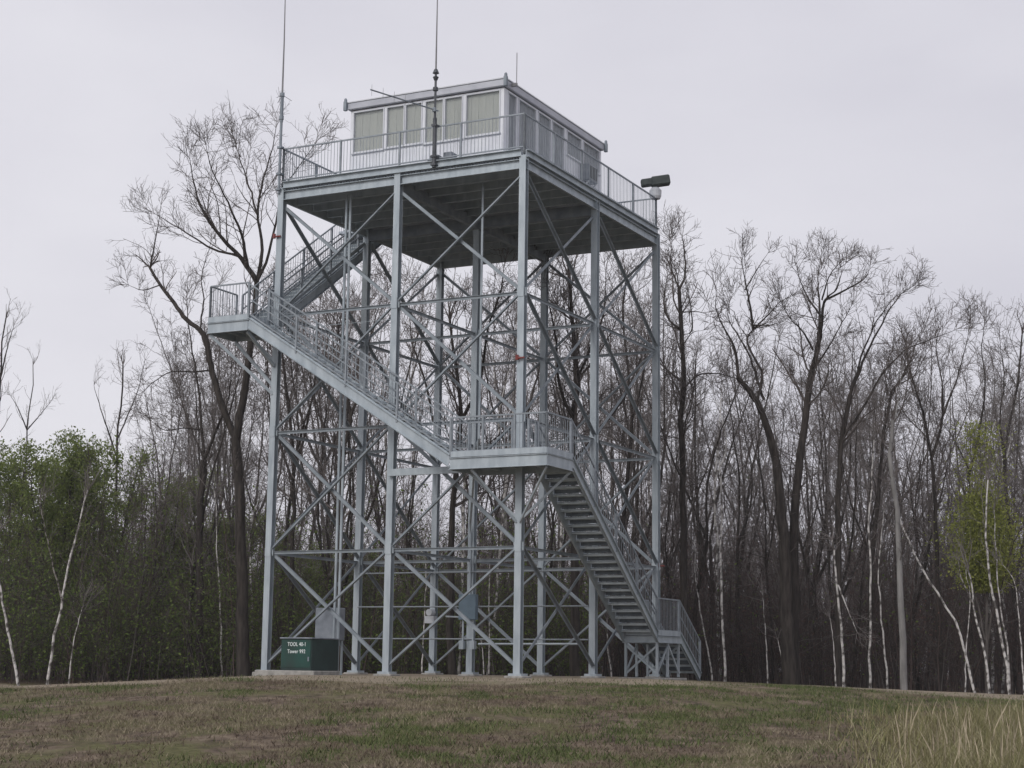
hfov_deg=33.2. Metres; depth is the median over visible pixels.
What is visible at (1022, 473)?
bare tree
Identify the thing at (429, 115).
window
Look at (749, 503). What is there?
bare tree
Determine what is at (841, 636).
birch tree
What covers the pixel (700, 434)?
bare tree
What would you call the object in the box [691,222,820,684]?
oak tree
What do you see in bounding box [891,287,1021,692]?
bare tree
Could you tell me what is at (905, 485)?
bare tree
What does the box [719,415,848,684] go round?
bare tree
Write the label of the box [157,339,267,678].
bare tree
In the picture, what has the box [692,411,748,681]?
birch tree
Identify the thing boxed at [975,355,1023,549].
bare tree
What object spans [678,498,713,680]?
birch tree
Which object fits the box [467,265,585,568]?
bare tree
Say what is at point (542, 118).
window
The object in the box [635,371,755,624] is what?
bare tree
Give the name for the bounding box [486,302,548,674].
tree
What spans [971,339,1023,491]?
bare tree
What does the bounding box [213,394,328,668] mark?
bare tree
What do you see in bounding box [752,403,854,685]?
bare tree
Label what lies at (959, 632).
birch tree
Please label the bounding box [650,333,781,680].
bare tree
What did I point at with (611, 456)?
bare tree
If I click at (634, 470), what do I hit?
bare tree
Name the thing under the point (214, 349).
bare tree
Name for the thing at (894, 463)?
bare tree
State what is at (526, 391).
bare tree
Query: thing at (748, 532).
bare tree
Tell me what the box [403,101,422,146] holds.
window
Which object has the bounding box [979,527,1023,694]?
birch tree
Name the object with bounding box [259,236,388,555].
bare tree
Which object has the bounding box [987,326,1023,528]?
bare tree
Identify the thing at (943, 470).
bare tree
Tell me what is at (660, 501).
bare tree
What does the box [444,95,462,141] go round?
window
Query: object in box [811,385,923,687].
bare tree
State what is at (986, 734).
tall dry grass
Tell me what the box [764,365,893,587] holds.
bare tree
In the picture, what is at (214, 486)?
bare tree
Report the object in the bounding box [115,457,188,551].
bare tree
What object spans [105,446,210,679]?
bare tree
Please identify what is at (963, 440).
bare tree
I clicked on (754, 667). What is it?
undergrowth
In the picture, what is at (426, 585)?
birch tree
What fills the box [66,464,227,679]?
leafy tree
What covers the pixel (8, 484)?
leafy tree
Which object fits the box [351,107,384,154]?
window
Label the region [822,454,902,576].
bare tree
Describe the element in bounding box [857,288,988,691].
bare tree
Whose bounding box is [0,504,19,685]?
birch tree
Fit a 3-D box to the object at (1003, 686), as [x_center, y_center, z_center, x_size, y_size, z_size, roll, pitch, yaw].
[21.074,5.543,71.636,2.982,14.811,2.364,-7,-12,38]
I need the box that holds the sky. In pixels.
[0,0,1023,671]
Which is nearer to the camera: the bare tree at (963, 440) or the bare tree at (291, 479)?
the bare tree at (291, 479)
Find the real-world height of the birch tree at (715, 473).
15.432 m
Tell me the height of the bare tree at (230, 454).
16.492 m
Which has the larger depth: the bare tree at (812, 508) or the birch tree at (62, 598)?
the bare tree at (812, 508)
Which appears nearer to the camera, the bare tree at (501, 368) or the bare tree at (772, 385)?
the bare tree at (772, 385)
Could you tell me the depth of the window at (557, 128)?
54.90 m
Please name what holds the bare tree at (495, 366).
on the ground at (194, 744)
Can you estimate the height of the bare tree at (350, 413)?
16.191 m
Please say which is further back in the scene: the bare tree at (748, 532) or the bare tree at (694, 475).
the bare tree at (694, 475)
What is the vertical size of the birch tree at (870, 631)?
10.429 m
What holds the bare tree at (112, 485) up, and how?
on the ground at (194, 744)
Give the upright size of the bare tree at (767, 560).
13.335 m
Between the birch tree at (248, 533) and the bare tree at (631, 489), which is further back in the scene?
the bare tree at (631, 489)
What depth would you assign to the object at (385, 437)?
85.91 m
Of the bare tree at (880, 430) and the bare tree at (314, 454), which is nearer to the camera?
the bare tree at (314, 454)
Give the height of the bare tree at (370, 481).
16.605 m
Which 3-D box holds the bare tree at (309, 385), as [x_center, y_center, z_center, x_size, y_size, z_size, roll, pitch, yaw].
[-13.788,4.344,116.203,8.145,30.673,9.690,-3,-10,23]
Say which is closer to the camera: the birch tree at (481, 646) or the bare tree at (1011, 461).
the birch tree at (481, 646)
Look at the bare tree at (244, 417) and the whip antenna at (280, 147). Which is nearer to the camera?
the whip antenna at (280, 147)
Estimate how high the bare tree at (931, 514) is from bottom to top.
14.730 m
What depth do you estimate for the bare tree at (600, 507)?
69.03 m
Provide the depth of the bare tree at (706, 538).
66.03 m
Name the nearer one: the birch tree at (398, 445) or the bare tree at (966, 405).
the bare tree at (966, 405)
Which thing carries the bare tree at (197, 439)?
on the ground at (194, 744)
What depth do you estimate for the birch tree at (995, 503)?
60.71 m
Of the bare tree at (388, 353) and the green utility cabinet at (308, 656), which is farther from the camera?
the bare tree at (388, 353)
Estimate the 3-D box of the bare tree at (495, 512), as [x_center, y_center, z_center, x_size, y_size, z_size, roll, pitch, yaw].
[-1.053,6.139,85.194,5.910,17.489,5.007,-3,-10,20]
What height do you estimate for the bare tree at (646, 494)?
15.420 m
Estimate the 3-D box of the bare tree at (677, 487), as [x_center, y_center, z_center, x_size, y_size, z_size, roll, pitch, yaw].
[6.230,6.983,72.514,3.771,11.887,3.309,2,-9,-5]
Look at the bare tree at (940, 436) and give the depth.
125.32 m
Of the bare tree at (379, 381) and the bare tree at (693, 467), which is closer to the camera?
the bare tree at (693, 467)
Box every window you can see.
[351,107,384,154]
[384,104,404,149]
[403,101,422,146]
[423,98,443,144]
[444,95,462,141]
[463,89,500,138]
[507,91,516,149]
[518,98,536,151]
[538,111,550,160]
[552,120,564,169]
[566,130,581,163]
[583,141,600,175]
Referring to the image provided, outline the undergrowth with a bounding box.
[0,437,1023,694]
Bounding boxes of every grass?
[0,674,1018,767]
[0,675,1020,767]
[815,693,1023,767]
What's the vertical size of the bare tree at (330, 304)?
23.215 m
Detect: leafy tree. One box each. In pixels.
[0,430,128,679]
[0,436,27,601]
[0,436,81,678]
[1,432,124,675]
[45,425,164,679]
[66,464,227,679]
[135,495,227,679]
[165,512,265,675]
[194,512,300,675]
[275,539,334,635]
[301,544,381,637]
[371,551,430,671]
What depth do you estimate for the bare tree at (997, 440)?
108.50 m
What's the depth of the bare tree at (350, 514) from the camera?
66.88 m
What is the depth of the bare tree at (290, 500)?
70.19 m
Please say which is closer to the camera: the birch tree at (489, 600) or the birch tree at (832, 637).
the birch tree at (832, 637)
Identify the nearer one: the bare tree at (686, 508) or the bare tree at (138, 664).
the bare tree at (138, 664)
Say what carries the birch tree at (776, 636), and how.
on the ground at (194, 744)
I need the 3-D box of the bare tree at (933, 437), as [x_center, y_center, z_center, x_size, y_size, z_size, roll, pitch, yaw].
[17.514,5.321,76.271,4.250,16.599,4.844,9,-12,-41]
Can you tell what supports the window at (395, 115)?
in the lookout cabin
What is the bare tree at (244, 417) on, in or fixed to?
on the ground at (194, 744)
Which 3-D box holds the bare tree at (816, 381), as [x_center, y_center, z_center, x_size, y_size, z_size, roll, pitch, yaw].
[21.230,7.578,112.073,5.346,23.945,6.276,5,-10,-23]
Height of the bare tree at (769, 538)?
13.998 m
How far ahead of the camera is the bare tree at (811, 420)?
123.44 m
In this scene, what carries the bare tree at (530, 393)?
on the ground at (194, 744)
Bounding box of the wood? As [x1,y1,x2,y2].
[0,434,1023,686]
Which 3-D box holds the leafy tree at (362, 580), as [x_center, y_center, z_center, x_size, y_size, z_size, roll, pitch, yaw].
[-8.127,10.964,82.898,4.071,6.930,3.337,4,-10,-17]
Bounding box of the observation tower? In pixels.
[207,113,701,680]
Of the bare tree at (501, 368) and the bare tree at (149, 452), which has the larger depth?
the bare tree at (501, 368)
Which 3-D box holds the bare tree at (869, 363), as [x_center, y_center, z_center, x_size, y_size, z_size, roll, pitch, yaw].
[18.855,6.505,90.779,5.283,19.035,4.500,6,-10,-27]
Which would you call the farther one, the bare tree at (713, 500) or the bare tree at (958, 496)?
the bare tree at (958, 496)
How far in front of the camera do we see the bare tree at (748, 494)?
85.72 m
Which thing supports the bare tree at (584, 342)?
on the ground at (194, 744)
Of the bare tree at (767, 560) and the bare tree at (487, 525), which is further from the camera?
the bare tree at (487, 525)
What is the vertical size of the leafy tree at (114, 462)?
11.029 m
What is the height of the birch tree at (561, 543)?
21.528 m
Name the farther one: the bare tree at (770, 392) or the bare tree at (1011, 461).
the bare tree at (770, 392)
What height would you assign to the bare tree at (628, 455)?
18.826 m
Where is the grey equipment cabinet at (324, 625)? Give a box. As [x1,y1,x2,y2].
[315,608,344,674]
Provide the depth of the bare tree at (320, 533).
67.51 m
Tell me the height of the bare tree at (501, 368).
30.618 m
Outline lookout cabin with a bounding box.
[343,61,607,191]
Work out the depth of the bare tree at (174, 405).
117.55 m
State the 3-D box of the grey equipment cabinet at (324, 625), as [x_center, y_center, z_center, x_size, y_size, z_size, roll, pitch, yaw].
[-5.429,7.693,51.088,0.840,2.060,0.370,-4,-10,27]
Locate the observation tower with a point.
(461, 209)
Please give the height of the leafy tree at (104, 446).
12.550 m
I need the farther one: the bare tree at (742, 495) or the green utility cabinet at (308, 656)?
the bare tree at (742, 495)
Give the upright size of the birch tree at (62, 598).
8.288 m
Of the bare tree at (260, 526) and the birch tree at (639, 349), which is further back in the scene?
the birch tree at (639, 349)
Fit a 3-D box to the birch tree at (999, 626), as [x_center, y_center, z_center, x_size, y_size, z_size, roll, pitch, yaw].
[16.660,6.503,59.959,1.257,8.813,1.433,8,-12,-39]
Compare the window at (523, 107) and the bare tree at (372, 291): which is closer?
the window at (523, 107)
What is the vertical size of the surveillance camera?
0.827 m
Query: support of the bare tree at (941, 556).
on the ground at (194, 744)
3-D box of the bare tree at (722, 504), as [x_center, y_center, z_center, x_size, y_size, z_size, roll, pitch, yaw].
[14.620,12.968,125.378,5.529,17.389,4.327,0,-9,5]
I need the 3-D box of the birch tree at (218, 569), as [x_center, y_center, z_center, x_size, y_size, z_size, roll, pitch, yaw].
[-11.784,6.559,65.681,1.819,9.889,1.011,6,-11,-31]
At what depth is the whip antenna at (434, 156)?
50.69 m
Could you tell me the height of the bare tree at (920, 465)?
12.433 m
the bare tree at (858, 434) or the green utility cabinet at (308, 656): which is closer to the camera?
the green utility cabinet at (308, 656)
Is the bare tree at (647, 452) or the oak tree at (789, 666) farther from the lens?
the bare tree at (647, 452)
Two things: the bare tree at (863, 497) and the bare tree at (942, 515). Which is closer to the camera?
the bare tree at (863, 497)
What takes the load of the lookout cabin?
on the observation tower
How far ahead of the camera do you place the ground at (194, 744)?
25.58 m
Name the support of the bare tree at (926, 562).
on the ground at (194, 744)
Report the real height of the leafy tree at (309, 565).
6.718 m
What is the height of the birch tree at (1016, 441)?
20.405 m
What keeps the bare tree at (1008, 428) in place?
on the ground at (194, 744)
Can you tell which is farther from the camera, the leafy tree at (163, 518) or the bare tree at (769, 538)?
the bare tree at (769, 538)
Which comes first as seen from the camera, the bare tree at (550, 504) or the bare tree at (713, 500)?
the bare tree at (713, 500)
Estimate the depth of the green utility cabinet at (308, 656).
48.52 m
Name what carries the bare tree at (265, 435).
on the ground at (194, 744)
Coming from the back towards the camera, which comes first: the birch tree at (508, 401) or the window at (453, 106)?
the birch tree at (508, 401)
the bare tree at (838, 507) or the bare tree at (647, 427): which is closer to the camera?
the bare tree at (838, 507)
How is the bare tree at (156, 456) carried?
on the ground at (194, 744)
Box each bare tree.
[0,287,31,451]
[1,344,61,674]
[59,460,122,546]
[94,339,161,677]
[104,418,181,536]
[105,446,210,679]
[108,486,174,680]
[113,344,209,679]
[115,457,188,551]
[123,347,236,515]
[125,396,180,542]
[126,261,260,677]
[132,437,250,573]
[133,272,238,567]
[144,374,258,564]
[145,305,278,548]
[149,327,229,671]
[151,306,254,677]
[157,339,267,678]
[167,418,263,677]
[179,321,301,576]
[181,347,270,555]
[197,337,277,672]
[200,293,317,544]
[207,432,295,569]
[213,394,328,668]
[216,242,354,636]
[223,422,304,568]
[232,344,306,578]
[236,308,322,565]
[245,257,361,636]
[249,227,386,544]
[250,247,406,593]
[258,337,371,607]
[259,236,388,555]
[261,247,341,545]
[281,257,409,672]
[294,287,433,671]
[295,361,388,581]
[300,295,375,588]
[308,285,385,543]
[312,245,450,557]
[316,295,409,560]
[332,298,444,671]
[345,374,456,673]
[427,281,560,525]
[428,409,535,601]
[442,279,529,587]
[449,262,589,669]
[449,344,554,667]
[465,267,537,552]
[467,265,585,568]
[482,300,588,593]
[484,260,579,582]
[494,440,568,613]
[497,403,587,675]
[503,372,602,671]
[526,354,618,672]
[527,290,651,625]
[533,323,667,676]
[547,289,715,676]
[551,249,651,541]
[552,317,698,676]
[555,272,716,676]
[555,305,685,676]
[561,322,647,670]
[588,213,684,676]
[599,395,699,668]
[602,382,725,600]
[604,350,691,539]
[613,381,670,593]
[616,340,766,680]
[619,319,714,644]
[622,445,699,630]
[623,416,706,629]
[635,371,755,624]
[638,201,767,679]
[643,382,721,672]
[643,418,729,679]
[648,309,760,660]
[648,425,721,573]
[649,404,726,599]
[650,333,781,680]
[665,328,797,681]
[666,418,752,670]
[671,416,765,615]
[695,447,743,566]
[701,361,776,682]
[702,301,809,681]
[706,355,819,683]
[707,416,792,607]
[710,426,783,680]
[712,325,790,679]
[714,475,806,670]
[716,335,791,589]
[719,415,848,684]
[727,461,772,610]
[740,459,833,618]
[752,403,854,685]
[754,319,895,685]
[757,343,876,679]
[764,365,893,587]
[764,391,858,682]
[777,336,892,596]
[782,320,874,628]
[786,381,909,686]
[801,407,911,685]
[806,354,921,674]
[807,327,926,670]
[809,346,903,677]
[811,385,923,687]
[822,335,913,686]
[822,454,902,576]
[823,330,973,687]
[824,375,938,685]
[827,381,941,615]
[830,366,912,599]
[848,320,961,688]
[849,321,945,687]
[856,349,999,658]
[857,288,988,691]
[871,373,977,622]
[874,460,953,621]
[884,395,968,690]
[890,413,963,690]
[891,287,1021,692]
[898,328,1014,683]
[902,455,962,578]
[908,464,950,667]
[910,371,1023,630]
[923,408,1023,685]
[928,385,1017,645]
[932,422,1003,631]
[938,386,1023,689]
[950,333,1023,687]
[952,356,1023,616]
[953,364,1023,651]
[954,461,1023,693]
[958,344,1023,686]
[964,390,1023,677]
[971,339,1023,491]
[971,376,1023,535]
[975,297,1023,692]
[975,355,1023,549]
[981,378,1023,519]
[986,394,1023,515]
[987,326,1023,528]
[989,409,1023,536]
[1009,387,1023,521]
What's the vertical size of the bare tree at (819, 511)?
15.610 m
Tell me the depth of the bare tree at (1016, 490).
68.02 m
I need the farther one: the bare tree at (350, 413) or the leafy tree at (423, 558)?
the leafy tree at (423, 558)
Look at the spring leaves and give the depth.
66.10 m
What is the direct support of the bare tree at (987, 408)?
on the ground at (194, 744)
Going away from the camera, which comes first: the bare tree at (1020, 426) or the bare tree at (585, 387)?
the bare tree at (1020, 426)
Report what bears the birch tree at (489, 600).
on the ground at (194, 744)
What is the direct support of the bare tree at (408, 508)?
on the ground at (194, 744)
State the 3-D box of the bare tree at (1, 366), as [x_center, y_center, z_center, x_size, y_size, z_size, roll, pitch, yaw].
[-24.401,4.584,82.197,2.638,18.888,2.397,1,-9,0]
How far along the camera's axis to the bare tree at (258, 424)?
117.24 m
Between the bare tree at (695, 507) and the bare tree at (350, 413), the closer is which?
the bare tree at (350, 413)
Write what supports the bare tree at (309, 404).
on the ground at (194, 744)
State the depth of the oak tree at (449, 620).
62.34 m
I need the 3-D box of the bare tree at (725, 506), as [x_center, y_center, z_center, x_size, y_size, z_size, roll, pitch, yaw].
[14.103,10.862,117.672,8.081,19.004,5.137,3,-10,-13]
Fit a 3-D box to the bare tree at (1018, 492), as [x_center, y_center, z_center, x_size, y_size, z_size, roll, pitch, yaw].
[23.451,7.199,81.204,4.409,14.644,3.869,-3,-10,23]
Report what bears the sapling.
on the ground at (194, 744)
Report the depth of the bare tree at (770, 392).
94.28 m
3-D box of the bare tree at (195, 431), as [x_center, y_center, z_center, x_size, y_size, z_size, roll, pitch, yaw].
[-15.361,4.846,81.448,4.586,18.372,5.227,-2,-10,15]
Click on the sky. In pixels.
(898, 125)
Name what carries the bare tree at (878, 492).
on the ground at (194, 744)
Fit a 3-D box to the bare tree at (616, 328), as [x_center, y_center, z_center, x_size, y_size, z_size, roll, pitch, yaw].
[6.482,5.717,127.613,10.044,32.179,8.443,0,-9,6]
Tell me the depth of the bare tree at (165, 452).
99.26 m
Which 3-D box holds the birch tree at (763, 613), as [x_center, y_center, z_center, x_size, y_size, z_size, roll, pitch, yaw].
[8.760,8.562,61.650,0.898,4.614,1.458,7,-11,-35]
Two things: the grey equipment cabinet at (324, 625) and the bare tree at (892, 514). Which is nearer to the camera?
the grey equipment cabinet at (324, 625)
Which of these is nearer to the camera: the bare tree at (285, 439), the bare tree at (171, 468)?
the bare tree at (171, 468)
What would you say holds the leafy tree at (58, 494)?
on the ground at (194, 744)
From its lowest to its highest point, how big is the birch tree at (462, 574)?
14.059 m
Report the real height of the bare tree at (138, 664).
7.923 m
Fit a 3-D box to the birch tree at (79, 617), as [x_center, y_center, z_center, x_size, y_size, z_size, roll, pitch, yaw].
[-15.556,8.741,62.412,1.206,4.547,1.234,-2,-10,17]
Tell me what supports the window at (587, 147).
in the lookout cabin
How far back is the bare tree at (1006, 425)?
120.42 m
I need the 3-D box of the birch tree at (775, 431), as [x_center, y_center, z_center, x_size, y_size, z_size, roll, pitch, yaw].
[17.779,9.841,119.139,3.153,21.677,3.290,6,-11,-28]
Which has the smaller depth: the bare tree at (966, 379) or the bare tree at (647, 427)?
the bare tree at (966, 379)
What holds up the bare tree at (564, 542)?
on the ground at (194, 744)
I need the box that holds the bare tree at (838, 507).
[804,247,998,686]
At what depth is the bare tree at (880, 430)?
112.49 m
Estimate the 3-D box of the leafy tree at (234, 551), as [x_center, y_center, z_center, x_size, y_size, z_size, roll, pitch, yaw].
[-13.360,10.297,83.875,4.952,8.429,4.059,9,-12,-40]
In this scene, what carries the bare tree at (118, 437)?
on the ground at (194, 744)
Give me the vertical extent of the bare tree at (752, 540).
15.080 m
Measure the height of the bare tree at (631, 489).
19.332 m
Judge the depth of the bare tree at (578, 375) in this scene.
61.83 m
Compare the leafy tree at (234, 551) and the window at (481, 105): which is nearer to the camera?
the window at (481, 105)
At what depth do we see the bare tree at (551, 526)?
66.55 m
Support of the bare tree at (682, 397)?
on the ground at (194, 744)
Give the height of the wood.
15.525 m
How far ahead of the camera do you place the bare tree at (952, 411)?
121.31 m
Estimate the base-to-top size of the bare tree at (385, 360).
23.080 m
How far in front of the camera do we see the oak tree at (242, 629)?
62.98 m
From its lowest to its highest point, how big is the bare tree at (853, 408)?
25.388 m
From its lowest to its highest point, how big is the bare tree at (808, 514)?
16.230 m
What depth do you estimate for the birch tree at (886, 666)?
62.76 m
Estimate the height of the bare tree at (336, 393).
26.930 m
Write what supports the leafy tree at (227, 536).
on the ground at (194, 744)
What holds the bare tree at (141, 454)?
on the ground at (194, 744)
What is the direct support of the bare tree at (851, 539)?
on the ground at (194, 744)
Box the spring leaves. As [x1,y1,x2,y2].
[0,435,1022,687]
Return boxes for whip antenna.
[275,0,291,193]
[370,0,438,167]
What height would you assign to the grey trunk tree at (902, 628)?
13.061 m
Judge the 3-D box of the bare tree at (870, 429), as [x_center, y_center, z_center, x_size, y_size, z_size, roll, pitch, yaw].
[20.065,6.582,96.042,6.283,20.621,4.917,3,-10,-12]
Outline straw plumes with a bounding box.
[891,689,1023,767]
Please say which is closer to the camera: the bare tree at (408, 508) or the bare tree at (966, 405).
the bare tree at (408, 508)
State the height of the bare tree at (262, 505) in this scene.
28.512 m
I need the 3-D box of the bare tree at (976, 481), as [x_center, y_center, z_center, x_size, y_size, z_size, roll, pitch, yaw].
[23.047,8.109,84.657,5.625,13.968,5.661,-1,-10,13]
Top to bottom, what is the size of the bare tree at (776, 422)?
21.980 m
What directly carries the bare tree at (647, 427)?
on the ground at (194, 744)
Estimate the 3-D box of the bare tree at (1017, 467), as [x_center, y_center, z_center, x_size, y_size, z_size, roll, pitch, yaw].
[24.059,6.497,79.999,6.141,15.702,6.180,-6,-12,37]
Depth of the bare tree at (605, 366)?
81.27 m
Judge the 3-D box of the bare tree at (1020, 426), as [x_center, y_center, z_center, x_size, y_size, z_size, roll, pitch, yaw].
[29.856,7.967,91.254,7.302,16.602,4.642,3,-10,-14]
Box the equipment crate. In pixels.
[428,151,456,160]
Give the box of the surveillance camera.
[641,174,670,199]
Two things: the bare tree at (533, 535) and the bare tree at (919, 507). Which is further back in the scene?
the bare tree at (919, 507)
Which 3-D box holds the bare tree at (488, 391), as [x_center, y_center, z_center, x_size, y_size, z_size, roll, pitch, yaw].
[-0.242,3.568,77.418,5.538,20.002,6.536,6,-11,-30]
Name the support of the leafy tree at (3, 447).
on the ground at (194, 744)
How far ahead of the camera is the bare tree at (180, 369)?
99.39 m
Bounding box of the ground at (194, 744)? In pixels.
[0,669,1023,767]
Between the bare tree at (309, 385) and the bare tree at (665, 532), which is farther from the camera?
the bare tree at (309, 385)
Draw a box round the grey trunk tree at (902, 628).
[862,324,926,689]
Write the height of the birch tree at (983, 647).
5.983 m
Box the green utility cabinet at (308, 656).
[255,637,339,675]
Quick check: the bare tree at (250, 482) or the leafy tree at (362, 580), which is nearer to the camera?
the leafy tree at (362, 580)
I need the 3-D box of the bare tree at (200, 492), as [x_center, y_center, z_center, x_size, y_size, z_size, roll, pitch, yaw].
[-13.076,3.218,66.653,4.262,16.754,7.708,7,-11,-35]
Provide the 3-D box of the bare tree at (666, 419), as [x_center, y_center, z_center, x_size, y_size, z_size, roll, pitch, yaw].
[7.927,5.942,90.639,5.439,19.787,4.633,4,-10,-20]
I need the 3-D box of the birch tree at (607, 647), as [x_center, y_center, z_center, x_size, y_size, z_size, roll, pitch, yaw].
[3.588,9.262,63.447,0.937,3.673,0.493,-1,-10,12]
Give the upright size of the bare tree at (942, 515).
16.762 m
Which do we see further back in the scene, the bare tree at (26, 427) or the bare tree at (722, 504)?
the bare tree at (722, 504)
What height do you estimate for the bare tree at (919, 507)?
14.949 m
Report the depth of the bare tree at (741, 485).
86.28 m
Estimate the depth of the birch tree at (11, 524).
75.84 m
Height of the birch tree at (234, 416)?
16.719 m
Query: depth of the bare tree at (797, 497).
61.39 m
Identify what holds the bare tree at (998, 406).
on the ground at (194, 744)
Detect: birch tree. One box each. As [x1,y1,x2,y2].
[0,477,29,594]
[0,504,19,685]
[34,452,108,684]
[66,562,103,683]
[191,434,229,676]
[216,342,259,656]
[245,439,281,658]
[369,378,411,520]
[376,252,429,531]
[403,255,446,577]
[412,505,456,672]
[455,331,503,674]
[466,527,498,674]
[469,264,535,578]
[475,617,490,674]
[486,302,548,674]
[533,258,604,674]
[599,588,611,676]
[612,265,662,583]
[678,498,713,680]
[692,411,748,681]
[699,339,748,678]
[735,561,768,682]
[747,375,794,569]
[763,623,781,654]
[811,518,880,686]
[817,588,836,686]
[857,408,885,687]
[868,476,918,688]
[886,431,975,692]
[937,521,969,691]
[942,526,990,693]
[957,476,1015,689]
[958,386,1017,692]
[971,446,1010,694]
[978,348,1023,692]
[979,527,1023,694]
[989,379,1023,592]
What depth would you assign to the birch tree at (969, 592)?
61.53 m
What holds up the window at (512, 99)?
in the lookout cabin
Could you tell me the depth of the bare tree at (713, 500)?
89.74 m
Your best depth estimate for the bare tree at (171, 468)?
84.47 m
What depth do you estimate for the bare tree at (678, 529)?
73.13 m
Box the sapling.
[923,418,1023,692]
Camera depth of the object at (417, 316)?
124.09 m
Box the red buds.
[598,465,1023,691]
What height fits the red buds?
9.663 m
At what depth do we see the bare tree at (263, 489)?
126.89 m
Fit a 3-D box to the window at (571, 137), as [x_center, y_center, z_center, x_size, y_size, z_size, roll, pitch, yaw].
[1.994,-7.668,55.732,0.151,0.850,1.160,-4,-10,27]
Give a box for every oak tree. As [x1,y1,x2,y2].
[105,87,349,676]
[370,242,526,674]
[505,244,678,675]
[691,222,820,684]
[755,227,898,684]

